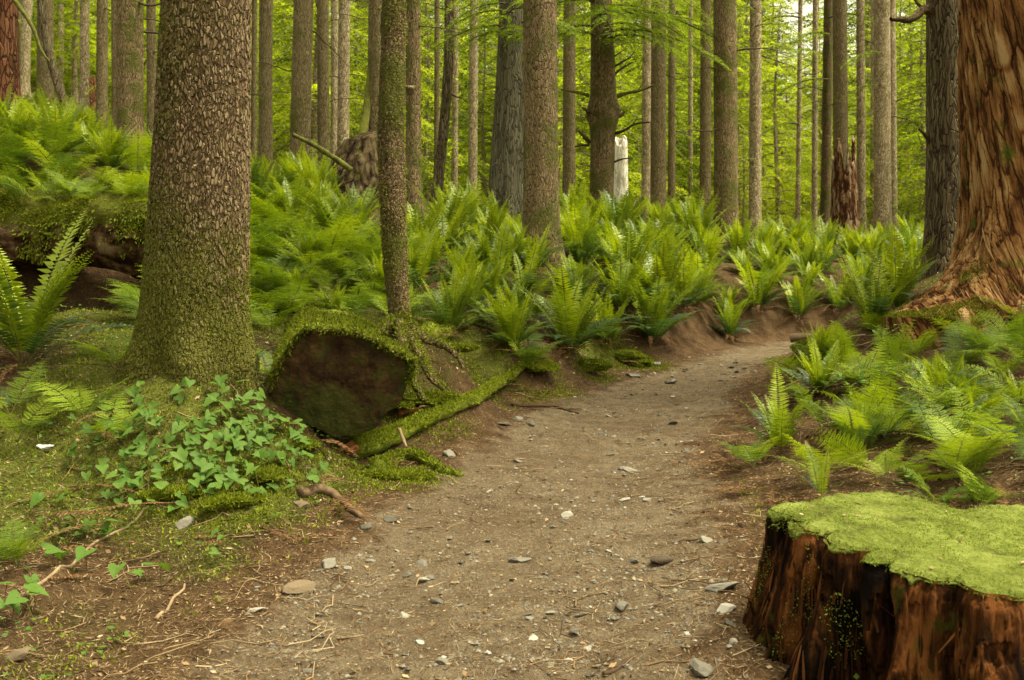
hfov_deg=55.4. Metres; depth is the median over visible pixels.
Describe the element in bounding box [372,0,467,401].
mossy pole tree
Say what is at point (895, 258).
sword fern
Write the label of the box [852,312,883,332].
lady fern
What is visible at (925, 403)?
lady fern
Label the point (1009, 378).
sword fern
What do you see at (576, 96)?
young hemlock
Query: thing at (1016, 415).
lady fern
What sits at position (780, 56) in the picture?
young hemlock
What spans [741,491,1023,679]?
tree stump
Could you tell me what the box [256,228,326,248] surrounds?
lady fern
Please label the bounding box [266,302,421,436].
mossy log
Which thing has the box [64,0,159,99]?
young hemlock
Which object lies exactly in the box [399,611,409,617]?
stone
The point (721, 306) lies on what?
lady fern
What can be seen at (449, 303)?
sword fern
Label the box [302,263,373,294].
lady fern
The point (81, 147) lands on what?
lady fern
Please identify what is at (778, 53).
young hemlock
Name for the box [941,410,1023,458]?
lady fern
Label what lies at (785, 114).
young hemlock
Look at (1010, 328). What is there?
lady fern
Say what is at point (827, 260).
sword fern
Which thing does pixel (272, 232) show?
lady fern
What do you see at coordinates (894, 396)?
lady fern
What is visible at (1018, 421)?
sword fern
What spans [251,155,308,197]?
sword fern
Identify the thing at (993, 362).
lady fern
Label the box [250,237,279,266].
lady fern
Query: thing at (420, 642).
stone
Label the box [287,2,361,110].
young hemlock
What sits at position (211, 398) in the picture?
heart leaf plant
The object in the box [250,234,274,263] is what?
sword fern
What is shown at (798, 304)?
sword fern
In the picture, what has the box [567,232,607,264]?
sword fern
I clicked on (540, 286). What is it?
lady fern
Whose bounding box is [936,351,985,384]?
sword fern
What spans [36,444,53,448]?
paper scrap
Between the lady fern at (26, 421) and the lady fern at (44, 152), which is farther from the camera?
the lady fern at (44, 152)
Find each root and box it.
[296,484,364,518]
[366,446,464,476]
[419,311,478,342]
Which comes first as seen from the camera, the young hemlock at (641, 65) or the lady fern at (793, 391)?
the lady fern at (793, 391)
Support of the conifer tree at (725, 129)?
on the forest floor
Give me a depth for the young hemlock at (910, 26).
36.54 m
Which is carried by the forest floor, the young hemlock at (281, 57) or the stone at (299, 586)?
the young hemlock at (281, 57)
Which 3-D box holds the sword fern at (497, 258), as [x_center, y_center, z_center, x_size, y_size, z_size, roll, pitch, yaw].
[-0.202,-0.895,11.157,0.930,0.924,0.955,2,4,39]
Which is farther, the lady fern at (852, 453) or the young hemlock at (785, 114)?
the young hemlock at (785, 114)
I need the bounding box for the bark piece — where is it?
[789,333,811,342]
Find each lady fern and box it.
[0,117,98,161]
[0,125,27,161]
[0,135,55,171]
[0,160,26,197]
[0,165,39,188]
[0,176,63,200]
[0,361,54,415]
[0,388,86,441]
[0,513,60,567]
[2,118,38,149]
[4,155,42,180]
[8,135,91,169]
[13,164,86,192]
[21,151,105,179]
[21,164,78,186]
[29,373,137,421]
[44,168,99,196]
[47,116,104,154]
[47,166,121,194]
[52,182,106,195]
[54,327,134,370]
[63,154,127,183]
[67,176,120,187]
[67,393,154,441]
[70,183,102,199]
[71,182,112,194]
[80,168,128,189]
[84,128,140,148]
[84,165,149,190]
[89,278,139,312]
[96,176,147,194]
[104,186,124,193]
[105,130,151,174]
[105,285,139,317]
[112,138,151,172]
[116,187,143,195]
[118,134,150,167]
[119,161,150,180]
[122,181,148,191]
[250,185,303,216]
[250,188,272,213]
[250,191,312,219]
[250,199,310,224]
[250,211,306,243]
[250,212,264,224]
[250,216,289,240]
[250,218,297,245]
[250,227,314,261]
[250,236,286,252]
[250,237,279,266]
[250,251,275,266]
[250,254,288,271]
[250,262,293,301]
[250,286,298,324]
[250,290,261,302]
[250,300,302,333]
[251,198,270,225]
[251,214,295,233]
[251,226,341,266]
[251,250,326,287]
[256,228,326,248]
[256,349,273,378]
[257,280,335,318]
[264,180,296,208]
[266,192,336,218]
[274,236,353,273]
[279,207,307,232]
[283,213,361,258]
[289,186,332,205]
[300,209,378,260]
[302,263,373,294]
[305,212,371,222]
[308,219,379,256]
[310,285,374,313]
[314,248,378,280]
[330,222,379,244]
[333,262,425,293]
[335,257,382,281]
[337,236,381,272]
[343,244,380,257]
[344,224,408,262]
[357,222,423,251]
[359,271,383,282]
[359,290,442,315]
[362,283,415,310]
[363,221,421,248]
[373,232,428,249]
[442,246,494,272]
[461,221,506,239]
[463,298,531,328]
[464,226,483,239]
[469,223,531,243]
[476,286,487,301]
[494,321,570,360]
[505,273,562,302]
[505,295,562,323]
[558,253,625,284]
[592,241,633,264]
[669,223,691,241]
[713,298,756,313]
[717,433,784,467]
[720,248,753,260]
[722,244,732,256]
[749,260,798,282]
[761,336,823,374]
[762,372,828,399]
[764,429,880,480]
[783,255,794,268]
[786,375,864,432]
[792,394,904,433]
[803,283,828,300]
[810,428,929,468]
[814,330,850,355]
[816,319,853,338]
[817,377,900,422]
[820,328,860,357]
[824,340,906,389]
[825,320,860,366]
[825,359,867,386]
[829,351,933,390]
[832,385,959,443]
[837,349,864,374]
[839,403,924,438]
[841,438,923,481]
[850,377,910,406]
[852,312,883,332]
[867,370,927,414]
[868,326,911,355]
[874,320,941,364]
[876,322,940,348]
[882,366,1004,403]
[889,374,927,387]
[891,452,946,483]
[892,385,957,415]
[896,340,985,389]
[897,350,952,368]
[897,465,983,507]
[898,327,951,356]
[902,394,993,441]
[906,411,969,443]
[908,411,1023,467]
[910,380,1021,417]
[912,427,1009,482]
[915,387,1007,465]
[918,426,1016,477]
[924,309,995,335]
[929,351,1023,395]
[935,317,1007,366]
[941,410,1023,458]
[950,363,1023,403]
[953,321,1015,355]
[955,461,1023,506]
[969,379,1019,399]
[973,301,1023,341]
[975,294,1019,318]
[977,351,1023,375]
[982,325,1023,365]
[992,315,1023,347]
[999,391,1023,429]
[1001,343,1023,361]
[1009,333,1023,346]
[1011,431,1023,458]
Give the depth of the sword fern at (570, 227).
13.03 m
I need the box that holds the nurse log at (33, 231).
[0,187,147,279]
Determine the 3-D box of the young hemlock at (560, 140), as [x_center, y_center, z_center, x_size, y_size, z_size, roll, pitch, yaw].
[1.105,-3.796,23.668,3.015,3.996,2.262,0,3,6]
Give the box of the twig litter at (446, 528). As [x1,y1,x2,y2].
[0,166,1023,679]
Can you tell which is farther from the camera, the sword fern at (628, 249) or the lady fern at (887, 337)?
the sword fern at (628, 249)
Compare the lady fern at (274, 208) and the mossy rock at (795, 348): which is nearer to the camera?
the mossy rock at (795, 348)
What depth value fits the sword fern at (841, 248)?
19.13 m
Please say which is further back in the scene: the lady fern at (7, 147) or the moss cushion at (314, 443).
the lady fern at (7, 147)
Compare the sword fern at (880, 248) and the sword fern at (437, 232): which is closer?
the sword fern at (437, 232)
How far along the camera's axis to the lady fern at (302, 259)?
8.87 m
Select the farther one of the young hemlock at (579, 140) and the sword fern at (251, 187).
the young hemlock at (579, 140)
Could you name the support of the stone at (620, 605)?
on the dirt path
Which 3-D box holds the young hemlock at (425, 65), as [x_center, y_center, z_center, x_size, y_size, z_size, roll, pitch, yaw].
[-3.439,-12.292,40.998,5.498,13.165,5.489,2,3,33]
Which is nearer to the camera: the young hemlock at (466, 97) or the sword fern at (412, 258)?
the sword fern at (412, 258)
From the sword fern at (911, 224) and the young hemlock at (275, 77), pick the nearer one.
the sword fern at (911, 224)
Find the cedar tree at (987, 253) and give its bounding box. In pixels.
[882,0,1023,349]
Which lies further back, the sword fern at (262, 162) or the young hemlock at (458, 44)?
the young hemlock at (458, 44)
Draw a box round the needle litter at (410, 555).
[0,155,1023,679]
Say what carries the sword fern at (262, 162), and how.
on the forest floor
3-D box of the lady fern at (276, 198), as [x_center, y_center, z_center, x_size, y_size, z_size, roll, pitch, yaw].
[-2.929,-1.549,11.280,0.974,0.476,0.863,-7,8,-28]
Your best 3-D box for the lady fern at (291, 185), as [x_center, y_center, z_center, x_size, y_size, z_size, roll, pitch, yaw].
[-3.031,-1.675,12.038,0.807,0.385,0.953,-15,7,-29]
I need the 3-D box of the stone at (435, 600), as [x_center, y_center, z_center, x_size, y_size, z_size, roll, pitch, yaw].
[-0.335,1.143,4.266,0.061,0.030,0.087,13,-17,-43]
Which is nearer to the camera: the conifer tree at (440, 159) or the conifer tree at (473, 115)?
the conifer tree at (440, 159)
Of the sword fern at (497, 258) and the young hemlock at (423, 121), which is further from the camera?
the young hemlock at (423, 121)
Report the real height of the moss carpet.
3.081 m
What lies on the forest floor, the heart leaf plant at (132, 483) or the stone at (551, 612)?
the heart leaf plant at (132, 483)
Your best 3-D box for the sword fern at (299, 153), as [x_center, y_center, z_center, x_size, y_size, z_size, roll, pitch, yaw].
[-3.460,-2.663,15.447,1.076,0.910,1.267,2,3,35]
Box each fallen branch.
[11,0,50,61]
[292,133,352,172]
[337,358,554,458]
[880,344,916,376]
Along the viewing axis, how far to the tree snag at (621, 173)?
21.71 m
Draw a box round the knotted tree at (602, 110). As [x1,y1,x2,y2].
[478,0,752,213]
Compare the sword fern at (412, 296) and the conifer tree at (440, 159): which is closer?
the sword fern at (412, 296)
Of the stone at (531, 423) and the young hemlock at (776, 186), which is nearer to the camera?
the stone at (531, 423)
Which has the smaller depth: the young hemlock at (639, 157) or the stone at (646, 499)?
the stone at (646, 499)
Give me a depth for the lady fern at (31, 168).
9.60 m
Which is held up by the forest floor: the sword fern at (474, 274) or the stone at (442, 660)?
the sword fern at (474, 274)
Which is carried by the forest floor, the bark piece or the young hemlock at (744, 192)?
the young hemlock at (744, 192)
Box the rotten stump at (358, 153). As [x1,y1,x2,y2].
[325,67,378,199]
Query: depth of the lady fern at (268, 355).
6.70 m
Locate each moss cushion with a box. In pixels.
[110,442,231,540]
[166,472,294,542]
[219,430,314,519]
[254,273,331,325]
[276,423,343,468]
[313,442,466,496]
[380,378,444,440]
[382,348,487,445]
[416,313,503,406]
[472,325,593,403]
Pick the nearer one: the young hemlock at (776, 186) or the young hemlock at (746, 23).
the young hemlock at (776, 186)
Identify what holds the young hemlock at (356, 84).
on the forest floor
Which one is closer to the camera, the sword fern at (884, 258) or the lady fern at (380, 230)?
the lady fern at (380, 230)
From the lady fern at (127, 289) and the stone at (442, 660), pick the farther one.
the lady fern at (127, 289)
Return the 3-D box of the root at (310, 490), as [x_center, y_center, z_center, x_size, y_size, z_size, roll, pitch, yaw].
[-0.976,0.901,5.459,0.450,0.144,0.239,3,4,42]
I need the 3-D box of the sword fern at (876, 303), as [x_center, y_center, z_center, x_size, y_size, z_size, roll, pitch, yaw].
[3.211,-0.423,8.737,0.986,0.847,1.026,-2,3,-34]
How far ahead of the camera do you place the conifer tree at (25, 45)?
27.51 m
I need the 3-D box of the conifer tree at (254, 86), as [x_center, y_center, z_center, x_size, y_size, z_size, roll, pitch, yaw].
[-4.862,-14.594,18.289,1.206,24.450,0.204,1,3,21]
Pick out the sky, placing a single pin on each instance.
(795, 6)
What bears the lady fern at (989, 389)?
on the forest floor
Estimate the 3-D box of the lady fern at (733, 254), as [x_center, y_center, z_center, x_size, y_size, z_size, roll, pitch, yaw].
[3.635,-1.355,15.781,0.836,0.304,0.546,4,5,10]
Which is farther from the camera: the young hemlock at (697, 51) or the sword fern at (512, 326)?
the young hemlock at (697, 51)
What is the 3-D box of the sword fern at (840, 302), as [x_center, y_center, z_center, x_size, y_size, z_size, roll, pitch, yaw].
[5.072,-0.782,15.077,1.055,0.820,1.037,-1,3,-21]
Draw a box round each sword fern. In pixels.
[0,73,37,147]
[0,93,52,156]
[0,114,18,152]
[0,208,133,381]
[5,81,99,156]
[21,162,88,193]
[26,91,55,106]
[39,110,108,133]
[49,97,76,121]
[66,109,87,125]
[67,103,95,128]
[67,103,111,155]
[73,119,141,170]
[84,101,111,127]
[134,129,152,172]
[135,159,149,188]
[250,150,276,194]
[250,154,293,201]
[250,164,323,222]
[250,184,268,221]
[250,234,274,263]
[250,261,274,299]
[251,154,271,168]
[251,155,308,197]
[255,213,298,258]
[255,344,281,373]
[273,225,335,269]
[275,142,324,174]
[275,153,320,188]
[281,214,320,237]
[282,148,340,203]
[282,261,315,293]
[286,186,380,248]
[305,177,342,204]
[308,187,347,215]
[310,284,346,308]
[318,162,352,188]
[320,227,366,260]
[323,175,380,225]
[330,207,375,251]
[360,251,414,293]
[375,157,433,199]
[380,286,434,321]
[406,201,466,261]
[407,218,457,268]
[407,239,437,277]
[408,223,455,292]
[411,175,486,236]
[412,232,448,273]
[415,265,502,335]
[422,155,431,198]
[425,240,498,288]
[427,200,478,255]
[431,185,459,210]
[435,256,512,312]
[443,176,503,233]
[443,221,472,252]
[443,226,517,272]
[457,207,479,239]
[459,218,546,292]
[467,201,521,243]
[471,282,561,353]
[475,256,526,300]
[479,187,520,219]
[488,223,541,267]
[490,215,563,278]
[490,260,652,359]
[494,276,547,309]
[497,213,522,229]
[498,210,521,234]
[505,237,552,299]
[542,252,610,304]
[559,178,589,212]
[559,182,611,226]
[559,192,598,230]
[559,206,625,262]
[560,196,609,258]
[560,211,596,243]
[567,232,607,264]
[587,190,638,226]
[587,247,668,319]
[588,218,693,284]
[589,290,653,343]
[590,177,667,236]
[590,227,626,260]
[593,214,631,243]
[595,219,621,253]
[595,232,634,265]
[609,269,708,350]
[613,194,652,232]
[617,214,669,256]
[618,230,745,319]
[625,193,653,232]
[629,231,692,274]
[634,217,677,241]
[635,272,693,308]
[637,191,686,230]
[638,209,677,231]
[639,215,648,227]
[645,222,697,264]
[663,194,732,250]
[665,185,718,229]
[672,238,720,310]
[674,238,739,298]
[681,221,734,272]
[686,262,727,305]
[711,288,766,344]
[713,283,749,308]
[715,217,764,262]
[722,246,761,276]
[728,252,797,315]
[730,363,821,460]
[745,232,788,270]
[746,216,791,256]
[750,242,809,283]
[765,209,831,263]
[775,263,835,324]
[778,225,823,261]
[778,336,858,397]
[782,323,849,363]
[783,209,824,242]
[784,240,833,275]
[789,258,828,289]
[792,442,849,495]
[799,268,866,313]
[800,217,859,256]
[802,231,854,275]
[813,218,843,247]
[820,248,918,327]
[824,398,913,453]
[833,232,870,262]
[833,254,882,296]
[834,222,869,255]
[834,237,846,253]
[837,244,885,285]
[843,244,919,286]
[850,225,895,262]
[859,223,938,310]
[860,230,888,263]
[863,226,889,245]
[866,220,896,247]
[868,227,889,246]
[874,235,889,258]
[881,216,923,266]
[884,241,901,261]
[890,212,923,239]
[891,223,923,250]
[894,245,920,272]
[896,349,991,409]
[933,376,1022,432]
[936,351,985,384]
[1001,369,1023,401]
[1009,403,1023,434]
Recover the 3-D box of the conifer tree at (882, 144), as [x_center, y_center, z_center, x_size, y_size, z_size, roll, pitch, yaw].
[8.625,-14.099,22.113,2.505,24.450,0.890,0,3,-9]
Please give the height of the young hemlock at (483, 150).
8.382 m
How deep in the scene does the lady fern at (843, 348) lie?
7.94 m
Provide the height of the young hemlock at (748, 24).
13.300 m
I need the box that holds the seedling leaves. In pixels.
[0,149,1023,679]
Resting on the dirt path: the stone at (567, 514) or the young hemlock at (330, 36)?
the stone at (567, 514)
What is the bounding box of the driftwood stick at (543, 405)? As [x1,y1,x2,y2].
[511,402,578,413]
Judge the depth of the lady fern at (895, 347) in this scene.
7.66 m
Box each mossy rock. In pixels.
[549,336,629,385]
[580,333,680,372]
[769,326,848,379]
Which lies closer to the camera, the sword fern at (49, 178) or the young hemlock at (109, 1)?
the sword fern at (49, 178)
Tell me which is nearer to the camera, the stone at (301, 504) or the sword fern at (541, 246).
the stone at (301, 504)
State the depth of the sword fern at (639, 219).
18.64 m
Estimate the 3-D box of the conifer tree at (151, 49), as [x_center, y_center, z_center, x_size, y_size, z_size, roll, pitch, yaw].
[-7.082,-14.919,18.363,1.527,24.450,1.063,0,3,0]
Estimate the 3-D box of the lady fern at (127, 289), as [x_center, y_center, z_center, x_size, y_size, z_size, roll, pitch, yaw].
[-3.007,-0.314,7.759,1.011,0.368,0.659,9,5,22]
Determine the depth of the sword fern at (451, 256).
10.22 m
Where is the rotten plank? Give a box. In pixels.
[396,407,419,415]
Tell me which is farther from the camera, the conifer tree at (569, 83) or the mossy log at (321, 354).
the conifer tree at (569, 83)
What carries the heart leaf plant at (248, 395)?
on the forest floor
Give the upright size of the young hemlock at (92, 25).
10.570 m
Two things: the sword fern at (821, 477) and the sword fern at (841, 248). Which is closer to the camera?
the sword fern at (821, 477)
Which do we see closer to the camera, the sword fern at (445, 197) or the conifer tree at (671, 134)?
the sword fern at (445, 197)
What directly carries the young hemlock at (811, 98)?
on the forest floor
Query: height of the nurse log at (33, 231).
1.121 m
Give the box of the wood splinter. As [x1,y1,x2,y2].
[397,427,407,447]
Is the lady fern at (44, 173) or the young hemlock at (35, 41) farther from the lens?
the young hemlock at (35, 41)
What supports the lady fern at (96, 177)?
on the forest floor
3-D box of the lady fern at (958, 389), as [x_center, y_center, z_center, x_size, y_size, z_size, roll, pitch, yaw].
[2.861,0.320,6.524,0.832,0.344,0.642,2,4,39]
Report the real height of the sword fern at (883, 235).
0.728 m
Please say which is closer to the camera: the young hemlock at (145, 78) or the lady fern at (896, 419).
the lady fern at (896, 419)
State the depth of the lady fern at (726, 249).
16.28 m
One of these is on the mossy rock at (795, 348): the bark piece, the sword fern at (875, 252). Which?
the bark piece
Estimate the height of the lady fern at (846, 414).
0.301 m
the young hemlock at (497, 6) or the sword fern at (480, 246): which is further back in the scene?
the young hemlock at (497, 6)
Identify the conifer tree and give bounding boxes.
[0,0,21,111]
[19,0,68,98]
[35,0,53,105]
[37,0,87,108]
[55,0,67,97]
[79,0,108,113]
[95,0,110,135]
[111,0,148,131]
[115,0,160,153]
[144,0,157,150]
[250,0,272,177]
[251,0,256,164]
[254,0,364,162]
[311,0,366,154]
[312,0,367,148]
[317,0,363,171]
[330,0,437,130]
[405,0,476,225]
[421,0,492,202]
[421,0,585,223]
[432,0,469,191]
[434,0,441,165]
[458,0,492,210]
[493,0,565,270]
[558,1,589,198]
[579,0,711,214]
[616,0,650,223]
[668,0,698,206]
[674,0,784,255]
[675,0,692,199]
[699,0,711,235]
[706,0,806,245]
[737,0,855,222]
[768,0,894,229]
[790,0,817,234]
[801,0,847,168]
[840,0,924,238]
[849,0,911,237]
[856,0,890,234]
[869,0,873,233]
[889,0,959,276]
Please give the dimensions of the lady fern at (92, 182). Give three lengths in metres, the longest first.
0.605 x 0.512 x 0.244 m
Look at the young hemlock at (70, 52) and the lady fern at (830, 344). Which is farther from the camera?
the young hemlock at (70, 52)
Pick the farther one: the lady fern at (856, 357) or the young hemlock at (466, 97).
the young hemlock at (466, 97)
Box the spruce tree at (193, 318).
[121,0,259,396]
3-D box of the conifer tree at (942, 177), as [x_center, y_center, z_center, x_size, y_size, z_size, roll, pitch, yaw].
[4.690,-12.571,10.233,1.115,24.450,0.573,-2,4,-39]
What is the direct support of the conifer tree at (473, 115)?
on the forest floor
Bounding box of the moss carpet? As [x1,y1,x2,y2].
[0,152,1023,679]
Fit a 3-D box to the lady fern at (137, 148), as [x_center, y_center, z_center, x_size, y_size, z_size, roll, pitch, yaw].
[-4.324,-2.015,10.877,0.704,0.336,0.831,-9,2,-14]
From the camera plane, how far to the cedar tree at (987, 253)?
8.37 m
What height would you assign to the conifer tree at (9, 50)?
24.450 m
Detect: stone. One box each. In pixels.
[4,647,30,661]
[175,516,193,529]
[248,607,263,612]
[281,580,315,592]
[292,500,309,508]
[303,668,312,672]
[322,558,335,568]
[359,522,371,530]
[384,515,397,522]
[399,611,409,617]
[402,572,411,577]
[414,559,427,565]
[415,640,423,644]
[419,577,429,581]
[427,575,434,579]
[429,598,442,603]
[435,657,448,664]
[442,449,455,456]
[497,422,509,425]
[508,557,531,562]
[512,416,523,420]
[527,421,534,426]
[529,635,537,640]
[545,610,555,613]
[561,511,572,516]
[570,627,579,633]
[584,645,591,650]
[615,600,627,610]
[619,497,630,500]
[624,467,636,471]
[626,373,640,377]
[628,558,638,562]
[642,498,650,501]
[650,555,673,564]
[682,631,689,636]
[689,658,712,676]
[699,536,712,542]
[705,582,739,592]
[716,603,735,613]
[717,538,729,542]
[724,618,736,626]
[729,638,737,643]
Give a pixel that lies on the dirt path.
(414, 546)
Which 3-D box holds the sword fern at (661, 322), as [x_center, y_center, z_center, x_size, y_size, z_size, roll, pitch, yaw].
[1.578,-0.374,11.916,1.532,1.079,1.345,1,3,24]
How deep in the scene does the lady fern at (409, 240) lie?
9.95 m
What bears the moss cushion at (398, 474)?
on the forest floor
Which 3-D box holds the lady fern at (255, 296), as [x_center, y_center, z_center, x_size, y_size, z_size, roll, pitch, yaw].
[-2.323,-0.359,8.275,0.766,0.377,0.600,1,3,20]
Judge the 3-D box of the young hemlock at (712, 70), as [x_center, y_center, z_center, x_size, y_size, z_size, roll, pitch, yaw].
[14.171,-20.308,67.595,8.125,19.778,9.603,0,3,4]
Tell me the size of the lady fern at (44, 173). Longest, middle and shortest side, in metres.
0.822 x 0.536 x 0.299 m
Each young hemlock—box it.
[18,0,71,95]
[18,0,77,90]
[18,2,69,83]
[30,0,110,97]
[30,0,145,102]
[30,2,159,102]
[31,2,68,86]
[31,15,65,75]
[33,0,110,93]
[54,0,146,100]
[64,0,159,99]
[87,0,159,117]
[90,5,159,107]
[108,6,146,119]
[144,25,258,132]
[145,8,258,123]
[250,0,287,112]
[250,0,313,148]
[250,0,359,149]
[250,42,283,160]
[251,0,405,162]
[257,0,312,157]
[257,0,352,139]
[257,0,359,140]
[257,0,359,152]
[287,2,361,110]
[311,0,463,196]
[329,0,368,146]
[329,1,366,130]
[329,1,368,137]
[330,0,366,116]
[349,0,429,136]
[349,11,422,139]
[351,59,446,192]
[352,11,421,158]
[404,0,491,194]
[405,0,488,204]
[405,0,497,181]
[405,1,466,133]
[421,0,469,133]
[421,0,495,200]
[421,1,467,116]
[430,0,498,179]
[441,0,559,151]
[443,0,497,210]
[445,15,496,188]
[458,18,498,189]
[464,0,499,143]
[464,0,641,198]
[477,83,494,182]
[557,0,689,215]
[558,1,636,196]
[558,4,590,167]
[558,11,636,179]
[558,52,588,163]
[558,102,589,221]
[559,0,682,182]
[559,4,635,181]
[575,0,693,199]
[584,0,713,208]
[587,0,713,191]
[616,0,712,202]
[616,0,712,203]
[616,1,638,119]
[618,0,744,195]
[618,0,761,187]
[622,0,713,194]
[628,135,641,200]
[633,1,713,204]
[635,0,711,138]
[666,0,793,234]
[675,37,741,217]
[682,0,748,146]
[683,9,789,218]
[685,0,803,156]
[693,4,766,155]
[695,20,745,176]
[696,0,804,215]
[711,0,804,184]
[711,0,832,237]
[711,2,787,190]
[737,3,794,187]
[738,124,781,229]
[741,69,806,223]
[744,0,805,149]
[745,33,819,224]
[761,2,869,229]
[762,57,819,222]
[763,0,810,173]
[764,1,873,229]
[764,4,802,150]
[765,0,866,177]
[773,14,865,202]
[774,0,925,223]
[774,16,848,212]
[791,0,918,227]
[801,0,866,176]
[802,0,912,143]
[819,65,869,221]
[848,0,924,233]
[848,76,869,224]
[856,0,925,225]
[865,0,919,187]
[865,0,925,139]
[865,0,925,224]
[865,0,925,231]
[866,18,925,233]
[867,22,925,217]
[892,61,925,232]
[897,12,917,199]
[898,0,921,119]
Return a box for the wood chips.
[0,153,1023,679]
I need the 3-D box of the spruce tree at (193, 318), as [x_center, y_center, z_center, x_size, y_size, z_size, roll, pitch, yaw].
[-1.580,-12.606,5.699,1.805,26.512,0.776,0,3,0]
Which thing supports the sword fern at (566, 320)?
on the forest floor
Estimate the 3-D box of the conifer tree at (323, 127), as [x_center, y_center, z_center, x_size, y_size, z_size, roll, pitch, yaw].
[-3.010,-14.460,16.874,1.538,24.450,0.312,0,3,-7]
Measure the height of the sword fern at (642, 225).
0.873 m
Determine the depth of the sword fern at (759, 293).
14.37 m
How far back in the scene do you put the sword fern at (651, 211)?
18.53 m
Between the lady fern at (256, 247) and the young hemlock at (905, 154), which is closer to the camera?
the lady fern at (256, 247)
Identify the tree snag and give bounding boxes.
[89,75,95,112]
[613,135,627,202]
[830,135,859,245]
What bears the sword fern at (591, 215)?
on the forest floor
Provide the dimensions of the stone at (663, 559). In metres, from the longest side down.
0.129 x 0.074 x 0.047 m
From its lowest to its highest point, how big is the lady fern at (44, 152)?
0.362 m
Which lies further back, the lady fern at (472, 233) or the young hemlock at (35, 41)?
the young hemlock at (35, 41)
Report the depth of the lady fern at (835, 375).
7.53 m
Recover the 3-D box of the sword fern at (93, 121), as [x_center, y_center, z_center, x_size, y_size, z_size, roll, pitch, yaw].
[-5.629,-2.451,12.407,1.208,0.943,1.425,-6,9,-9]
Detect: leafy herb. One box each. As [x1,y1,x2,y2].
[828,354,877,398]
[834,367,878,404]
[863,323,905,360]
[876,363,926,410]
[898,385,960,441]
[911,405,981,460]
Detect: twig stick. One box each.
[5,505,149,601]
[154,583,185,619]
[340,634,363,638]
[602,650,641,674]
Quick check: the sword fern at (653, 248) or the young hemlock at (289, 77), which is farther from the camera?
the young hemlock at (289, 77)
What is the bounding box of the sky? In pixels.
[93,0,920,150]
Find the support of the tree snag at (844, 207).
on the forest floor
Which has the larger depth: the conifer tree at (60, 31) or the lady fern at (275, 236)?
the conifer tree at (60, 31)
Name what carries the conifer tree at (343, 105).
on the forest floor
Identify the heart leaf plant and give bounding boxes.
[0,573,49,625]
[30,489,71,512]
[41,543,97,568]
[53,507,118,538]
[66,408,158,473]
[68,381,162,447]
[81,470,142,500]
[108,562,170,588]
[111,402,216,474]
[113,438,236,511]
[114,448,220,505]
[114,479,168,507]
[133,409,274,486]
[147,374,266,459]
[192,528,226,562]
[200,463,261,495]
[207,436,328,494]
[210,408,319,478]
[217,379,286,432]
[219,401,313,465]
[283,417,302,441]
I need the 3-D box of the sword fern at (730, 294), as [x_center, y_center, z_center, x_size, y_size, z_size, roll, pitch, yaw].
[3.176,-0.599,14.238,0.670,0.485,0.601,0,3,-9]
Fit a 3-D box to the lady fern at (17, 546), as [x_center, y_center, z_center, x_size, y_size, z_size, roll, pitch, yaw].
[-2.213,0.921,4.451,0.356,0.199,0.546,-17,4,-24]
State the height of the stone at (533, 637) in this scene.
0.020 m
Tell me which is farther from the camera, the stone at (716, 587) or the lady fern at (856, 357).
the lady fern at (856, 357)
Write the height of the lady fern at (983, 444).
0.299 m
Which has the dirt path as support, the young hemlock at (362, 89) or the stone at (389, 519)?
the stone at (389, 519)
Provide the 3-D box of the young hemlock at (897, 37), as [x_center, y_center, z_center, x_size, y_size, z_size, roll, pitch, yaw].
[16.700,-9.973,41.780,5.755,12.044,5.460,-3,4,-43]
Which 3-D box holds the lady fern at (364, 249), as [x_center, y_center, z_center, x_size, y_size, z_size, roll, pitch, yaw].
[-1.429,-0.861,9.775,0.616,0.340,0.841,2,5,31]
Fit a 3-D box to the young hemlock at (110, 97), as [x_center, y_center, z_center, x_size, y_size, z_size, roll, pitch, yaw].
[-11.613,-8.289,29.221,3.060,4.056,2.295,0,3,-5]
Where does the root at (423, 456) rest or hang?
on the forest floor
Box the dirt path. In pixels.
[191,339,795,679]
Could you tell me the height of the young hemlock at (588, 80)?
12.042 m
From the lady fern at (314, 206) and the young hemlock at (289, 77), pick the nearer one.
the lady fern at (314, 206)
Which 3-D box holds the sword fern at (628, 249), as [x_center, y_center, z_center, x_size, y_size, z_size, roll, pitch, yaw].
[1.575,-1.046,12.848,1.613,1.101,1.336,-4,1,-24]
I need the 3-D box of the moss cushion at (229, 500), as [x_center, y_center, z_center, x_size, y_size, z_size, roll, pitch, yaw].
[-1.472,0.873,5.224,0.728,0.256,0.729,0,3,0]
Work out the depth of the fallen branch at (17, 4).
10.83 m
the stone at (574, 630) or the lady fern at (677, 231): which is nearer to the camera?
the stone at (574, 630)
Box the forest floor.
[0,73,1023,679]
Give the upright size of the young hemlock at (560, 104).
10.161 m
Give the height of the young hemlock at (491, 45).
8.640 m
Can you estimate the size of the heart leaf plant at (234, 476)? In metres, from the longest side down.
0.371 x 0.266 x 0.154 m
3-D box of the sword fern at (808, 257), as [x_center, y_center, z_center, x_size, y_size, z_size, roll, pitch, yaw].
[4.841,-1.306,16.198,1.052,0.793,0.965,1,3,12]
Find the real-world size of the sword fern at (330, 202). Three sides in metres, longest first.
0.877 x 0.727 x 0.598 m
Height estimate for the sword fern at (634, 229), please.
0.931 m
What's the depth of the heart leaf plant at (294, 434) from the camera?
5.91 m
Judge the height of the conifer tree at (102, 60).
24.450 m
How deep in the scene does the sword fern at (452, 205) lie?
12.63 m
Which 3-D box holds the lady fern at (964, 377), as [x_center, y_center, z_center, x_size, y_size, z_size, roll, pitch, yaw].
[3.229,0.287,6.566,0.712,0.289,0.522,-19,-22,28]
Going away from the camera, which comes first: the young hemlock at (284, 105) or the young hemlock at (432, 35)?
the young hemlock at (284, 105)

